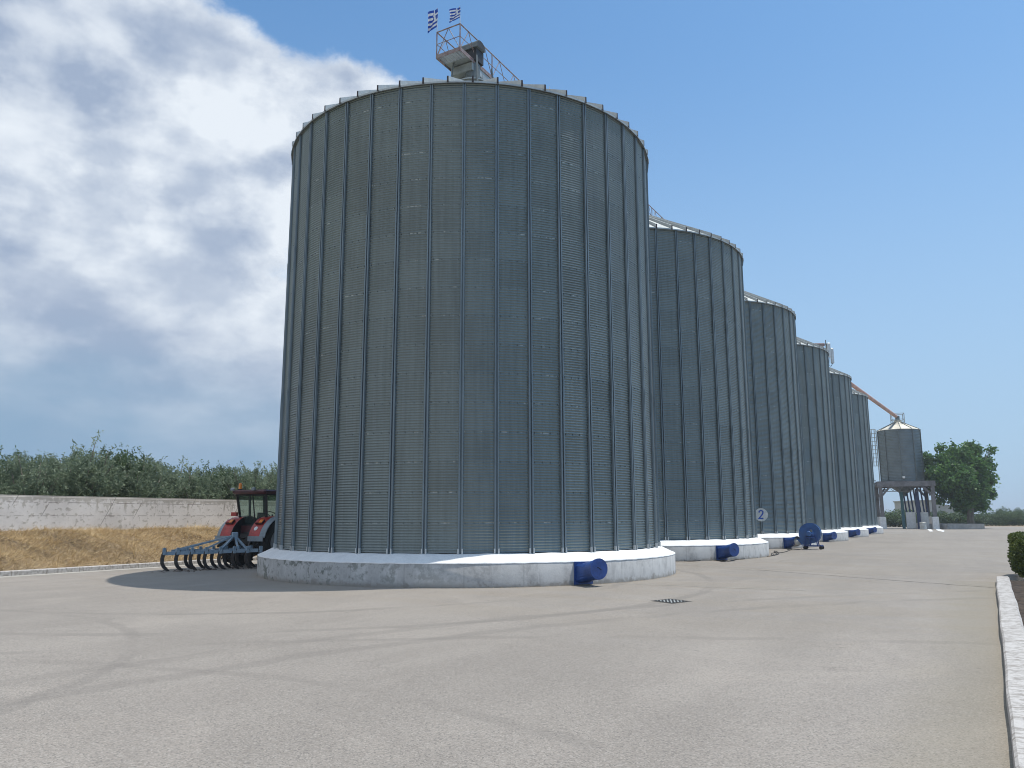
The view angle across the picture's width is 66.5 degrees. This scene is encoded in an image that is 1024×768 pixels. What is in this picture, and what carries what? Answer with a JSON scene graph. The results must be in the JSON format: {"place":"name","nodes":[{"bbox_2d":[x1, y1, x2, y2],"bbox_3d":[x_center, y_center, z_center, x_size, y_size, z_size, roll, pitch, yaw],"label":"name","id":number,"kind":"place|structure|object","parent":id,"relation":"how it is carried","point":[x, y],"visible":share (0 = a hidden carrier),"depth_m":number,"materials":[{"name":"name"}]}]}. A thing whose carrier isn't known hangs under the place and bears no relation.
{"place":"outdoors","nodes":[
{"label":"outdoors","id":0,"kind":"place"},
{"bbox_2d":[0,528,256,570],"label":"embankment","id":1,"kind":"structure","parent":0,"point":[116,547],"depth_m":25.88,"materials":[{"name":"brown plant"}]},
{"bbox_2d":[0,524,255,570],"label":"dry grass","id":2,"kind":"structure","parent":1,"relation":"on","point":[141,533],"depth_m":26.23,"materials":[{"name":"plant"}]},
{"bbox_2d":[0,495,275,530],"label":"boundary wall","id":3,"kind":"structure","parent":1,"relation":"on","point":[19,512],"depth_m":28.64,"materials":[{"name":"white concrete"}]},
{"bbox_2d":[0,526,1023,767],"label":"yard pavement","id":4,"kind":"structure","parent":0,"point":[240,667],"depth_m":8.64,"materials":[{"name":"grey concrete"}]},
{"bbox_2d":[0,561,255,577],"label":"gutter","id":5,"kind":"object","parent":4,"relation":"on","point":[97,571],"depth_m":24.22,"materials":[{"name":"grey concrete"}]},
{"bbox_2d":[0,556,256,576],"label":"kerb","id":6,"kind":"structure","parent":4,"relation":"on","point":[72,569],"depth_m":24.47,"materials":[{"name":"paint"}]},
{"bbox_2d":[161,566,247,572],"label":"soil clods","id":7,"kind":"object","parent":4,"relation":"on","point":[199,569],"visible":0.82,"depth_m":24.93,"materials":[{"name":"brown soil"}]},
{"bbox_2d":[160,532,262,570],"bbox_3d":[-9.741,5.440,25.449,3.251,1.180,0.918,5,-11,-30],"label":"chisel plough","id":8,"kind":"object","parent":4,"relation":"on","point":[186,551],"visible":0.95,"depth_m":25.34,"materials":[{"name":"metal"}]},
{"bbox_2d":[215,483,275,564],"bbox_3d":[-8.539,5.054,28.208,2.100,2.858,4.273,-4,-11,24],"label":"tractor","id":9,"kind":"object","parent":4,"relation":"on","point":[257,532],"visible":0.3,"depth_m":26.91,"materials":[{"name":"metal"}]},
{"bbox_2d":[257,76,675,587],"bbox_3d":[-1.367,-2.303,26.025,12.784,16.643,12.784,-6,-11,30],"label":"grain silo","id":10,"kind":"object","parent":4,"relation":"on","point":[468,391],"visible":1,"depth_m":20.56,"materials":[{"name":"metal"}]},
{"bbox_2d":[436,23,663,218],"bbox_3d":[14.859,-6.870,55.308,1.457,3.353,67.082,-6,-11,30],"label":"roof catwalk","id":11,"kind":"object","parent":10,"relation":"on","point":[463,61],"visible":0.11,"depth_m":27.32,"materials":[{"name":"metal"}]},
{"bbox_2d":[428,8,437,32],"bbox_3d":[-2.784,-12.268,27.226,0.349,1.840,0.165,2,-10,-14],"label":"flag","id":12,"kind":"object","parent":11,"relation":"on","point":[432,19],"visible":1,"depth_m":27.29,"materials":[{"name":"fabric"}]},
{"bbox_2d":[449,6,460,22],"bbox_3d":[-1.968,-12.214,26.724,0.393,1.561,0.164,2,-10,-12],"label":"flag","id":13,"kind":"object","parent":11,"relation":"on","point":[454,13],"visible":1,"depth_m":26.79,"materials":[{"name":"fabric"}]},
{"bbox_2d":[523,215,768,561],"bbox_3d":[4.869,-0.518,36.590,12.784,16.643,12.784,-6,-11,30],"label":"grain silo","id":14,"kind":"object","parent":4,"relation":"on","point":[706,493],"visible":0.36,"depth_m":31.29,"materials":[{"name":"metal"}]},
{"bbox_2d":[652,599,691,603],"bbox_3d":[3.143,4.287,15.422,0.630,0.004,0.714,6,-11,-32],"label":"drain grate","id":15,"kind":"object","parent":4,"relation":"on","point":[672,601],"visible":1,"depth_m":15.35,"materials":[{"name":"metal"}]},
{"bbox_2d":[672,291,816,548],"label":"grain silo","id":16,"kind":"object","parent":4,"relation":"on","point":[778,447],"visible":0.27,"depth_m":42.09,"materials":[{"name":"metal"}]},
{"bbox_2d":[756,508,767,520],"bbox_3d":[12.536,6.657,39.733,0.937,0.661,0.242,-7,-12,36],"label":"round sign","id":17,"kind":"object","parent":16,"relation":"attached to","point":[761,514],"visible":0.89,"depth_m":39.62,"materials":[{"name":"white metal"}]},
{"bbox_2d":[767,548,800,556],"bbox_3d":[12.231,7.751,36.058,1.055,0.058,11.062,-6,-11,29],"label":"power cable","id":18,"kind":"object","parent":4,"relation":"on","point":[781,552],"visible":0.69,"depth_m":35.46,"materials":[{"name":"black rubber"}]},
{"bbox_2d":[793,523,823,549],"bbox_3d":[14.902,7.723,39.626,1.594,1.309,0.910,-6,-11,30],"label":"centrifugal blower","id":19,"kind":"object","parent":4,"relation":"on","point":[810,534],"visible":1,"depth_m":39.53,"materials":[{"name":"blue metal"}]},
{"bbox_2d":[796,337,848,541],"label":"grain silo","id":20,"kind":"object","parent":4,"relation":"on","point":[819,448],"visible":0.16,"depth_m":52.83,"materials":[{"name":"metal"}]},
{"bbox_2d":[815,340,833,365],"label":"antenna array","id":21,"kind":"object","parent":20,"relation":"attached to","point":[830,351],"visible":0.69,"depth_m":58.49,"materials":[{"name":"metal"}]},
{"bbox_2d":[829,367,868,536],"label":"grain silo","id":22,"kind":"object","parent":4,"relation":"on","point":[846,460],"visible":0.23,"depth_m":63.49,"materials":[{"name":"metal"}]},
{"bbox_2d":[852,389,883,533],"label":"grain silo","id":23,"kind":"object","parent":4,"relation":"on","point":[865,465],"visible":0.24,"depth_m":74.15,"materials":[{"name":"metal"}]},
{"bbox_2d":[880,509,905,526],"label":"bush","id":24,"kind":"object","parent":4,"relation":"on","point":[890,517],"visible":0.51,"depth_m":120.80,"materials":[{"name":"green plant"}]},
{"bbox_2d":[890,508,916,526],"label":"bush","id":25,"kind":"object","parent":4,"relation":"on","point":[901,517],"visible":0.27,"depth_m":121.19,"materials":[{"name":"green plant"}]},
{"bbox_2d":[870,413,939,528],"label":"raised hopper","id":26,"kind":"object","parent":4,"relation":"on","point":[900,459],"visible":0.99,"depth_m":102.74,"materials":[{"name":"metal"}]},
{"bbox_2d":[851,382,897,417],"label":"grain spout","id":27,"kind":"object","parent":26,"relation":"attached to","point":[876,402],"visible":0.55,"depth_m":97.82,"materials":[{"name":"white metal"}]},
{"bbox_2d":[919,522,926,528],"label":"concrete block","id":28,"kind":"object","parent":4,"relation":"on","point":[923,525],"visible":0.98,"depth_m":97.09,"materials":[{"name":"concrete"}]},
{"bbox_2d":[938,511,960,522],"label":"bush","id":29,"kind":"object","parent":4,"relation":"on","point":[941,515],"visible":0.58,"depth_m":119.46,"materials":[{"name":"green plant"}]},
{"bbox_2d":[916,523,984,528],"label":"planter","id":30,"kind":"object","parent":4,"relation":"on","point":[959,526],"visible":0.62,"depth_m":98.38,"materials":[{"name":"concrete"}]},
{"bbox_2d":[930,510,956,522],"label":"bush","id":31,"kind":"object","parent":30,"relation":"in","point":[946,519],"visible":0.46,"depth_m":119.35,"materials":[{"name":"green plant"}]},
{"bbox_2d":[923,438,1002,523],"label":"plane tree","id":32,"kind":"object","parent":30,"relation":"in","point":[963,478],"visible":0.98,"depth_m":101.76,"materials":[{"name":"green plant"}]},
{"bbox_2d":[948,512,966,523],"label":"bush","id":33,"kind":"object","parent":4,"relation":"on","point":[961,519],"visible":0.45,"depth_m":119.28,"materials":[{"name":"green plant"}]},
{"bbox_2d":[996,576,1023,767],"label":"kerb","id":34,"kind":"structure","parent":4,"relation":"on","point":[1011,629],"depth_m":8.25,"materials":[{"name":"paint"}]},
{"bbox_2d":[1010,580,1023,625],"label":"soil bed","id":35,"kind":"object","parent":4,"relation":"on","point":[1017,588],"visible":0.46,"depth_m":16.07,"materials":[{"name":"brown soil"}]},
{"bbox_2d":[0,0,1023,515],"label":"sky","id":36,"kind":"structure","parent":0,"point":[863,160],"materials":[{"name":"blue"}]},
{"bbox_2d":[893,500,960,514],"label":"building","id":37,"kind":"structure","parent":0,"point":[897,504],"depth_m":168.59,"materials":[{"name":"concrete"}]},
{"bbox_2d":[1007,531,1023,577],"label":"clipped hedge","id":38,"kind":"object","parent":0,"point":[1015,556],"visible":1,"depth_m":20.23,"materials":[{"name":"green plant"}]},
{"label":"dry verge","id":39,"kind":"structure","parent":0,"visible":0},
{"bbox_2d":[975,515,989,523],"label":"bush","id":40,"kind":"object","parent":39,"relation":"on","point":[981,519],"visible":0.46,"depth_m":131.97,"materials":[{"name":"green plant"}]},
{"bbox_2d":[974,513,998,525],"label":"bush","id":41,"kind":"object","parent":39,"relation":"on","point":[979,517],"visible":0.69,"depth_m":132.03,"materials":[{"name":"green plant"}]},
{"bbox_2d":[975,512,1009,525],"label":"bush","id":42,"kind":"object","parent":39,"relation":"on","point":[990,521],"visible":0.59,"depth_m":131.83,"materials":[{"name":"green plant"}]},
{"bbox_2d":[987,510,1013,525],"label":"bush","id":43,"kind":"object","parent":39,"relation":"on","point":[1007,518],"visible":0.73,"depth_m":131.51,"materials":[{"name":"green plant"}]},
{"bbox_2d":[999,511,1020,525],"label":"bush","id":44,"kind":"object","parent":39,"relation":"on","point":[1015,523],"visible":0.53,"depth_m":132.42,"materials":[{"name":"green plant"}]},
{"bbox_2d":[1000,510,1023,525],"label":"bush","id":45,"kind":"object","parent":39,"relation":"on","point":[1019,519],"visible":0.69,"depth_m":132.14,"materials":[{"name":"green plant"}]},
{"bbox_2d":[1008,510,1023,524],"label":"bush","id":46,"kind":"object","parent":39,"relation":"on","point":[1020,516],"visible":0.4,"depth_m":132.96,"materials":[{"name":"green plant"}]},
{"label":"back field","id":47,"kind":"structure","parent":0,"visible":0},
{"bbox_2d":[0,455,27,494],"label":"olive tree","id":48,"kind":"object","parent":47,"relation":"on","point":[4,478],"visible":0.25,"depth_m":28.75,"materials":[{"name":"green plant"}]},
{"bbox_2d":[0,445,54,485],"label":"olive tree","id":49,"kind":"object","parent":47,"relation":"on","point":[4,465],"visible":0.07,"depth_m":30.79,"materials":[{"name":"green plant"}]},
{"bbox_2d":[0,449,72,495],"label":"olive tree","id":50,"kind":"object","parent":47,"relation":"on","point":[24,483],"visible":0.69,"depth_m":28.77,"materials":[{"name":"green plant"}]},
{"bbox_2d":[23,453,81,495],"bbox_3d":[-18.207,4.260,30.727,2.803,3.084,2.808,5,-11,-29],"label":"olive tree","id":51,"kind":"object","parent":47,"relation":"on","point":[46,464],"visible":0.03,"depth_m":30.39,"materials":[{"name":"green plant"}]},
{"bbox_2d":[44,446,109,471],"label":"olive tree","id":52,"kind":"object","parent":47,"relation":"on","point":[72,448],"visible":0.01,"depth_m":32.84,"materials":[{"name":"green plant"}]},
{"bbox_2d":[36,430,138,496],"bbox_3d":[-16.671,3.808,30.784,3.798,4.003,3.371,9,-13,-44],"label":"olive tree","id":53,"kind":"object","parent":47,"relation":"on","point":[79,481],"visible":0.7,"depth_m":30.52,"materials":[{"name":"green plant"}]},
{"bbox_2d":[68,442,150,495],"bbox_3d":[-17.110,4.288,32.669,3.414,3.677,2.972,0,-10,1],"label":"olive tree","id":54,"kind":"object","parent":47,"relation":"on","point":[123,462],"visible":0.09,"depth_m":32.46,"materials":[{"name":"green plant"}]},
{"bbox_2d":[103,445,164,477],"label":"olive tree","id":55,"kind":"object","parent":47,"relation":"on","point":[142,458],"visible":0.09,"depth_m":34.83,"materials":[{"name":"green plant"}]},
{"bbox_2d":[104,456,177,497],"bbox_3d":[-15.772,4.602,32.918,2.848,3.134,2.853,-4,-11,23],"label":"olive tree","id":56,"kind":"object","parent":47,"relation":"on","point":[140,483],"visible":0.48,"depth_m":32.74,"materials":[{"name":"green plant"}]},
{"bbox_2d":[141,453,200,498],"bbox_3d":[-15.745,4.825,35.004,3.266,3.404,3.253,-3,-10,16],"label":"olive tree","id":57,"kind":"object","parent":47,"relation":"on","point":[171,477],"visible":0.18,"depth_m":34.86,"materials":[{"name":"green plant"}]},
{"bbox_2d":[161,456,199,481],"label":"olive tree","id":58,"kind":"object","parent":47,"relation":"on","point":[181,471],"visible":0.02,"depth_m":37.42,"materials":[{"name":"green plant"}]},
{"bbox_2d":[163,457,227,498],"bbox_3d":[-14.384,4.912,35.113,2.743,3.256,3.089,0,-10,1],"label":"olive tree","id":59,"kind":"object","parent":47,"relation":"on","point":[191,491],"visible":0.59,"depth_m":34.76,"materials":[{"name":"green plant"}]},
{"bbox_2d":[190,459,247,499],"bbox_3d":[-14.342,5.293,37.552,3.080,3.319,2.682,9,-13,-42],"label":"olive tree","id":60,"kind":"object","parent":47,"relation":"on","point":[216,476],"visible":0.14,"depth_m":37.45,"materials":[{"name":"green plant"}]},
{"bbox_2d":[210,463,252,487],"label":"olive tree","id":61,"kind":"object","parent":47,"relation":"on","point":[242,475],"visible":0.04,"depth_m":39.82,"materials":[{"name":"green plant"}]},
{"bbox_2d":[214,460,276,500],"bbox_3d":[-12.781,5.323,37.744,3.180,3.328,3.193,4,-10,-21],"label":"olive tree","id":62,"kind":"object","parent":47,"relation":"on","point":[248,484],"visible":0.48,"depth_m":37.34,"materials":[{"name":"green plant"}]},
{"bbox_2d":[246,463,277,500],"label":"olive tree","id":63,"kind":"object","parent":47,"relation":"on","point":[266,476],"visible":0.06,"depth_m":40.19,"materials":[{"name":"green plant"}]}
]}

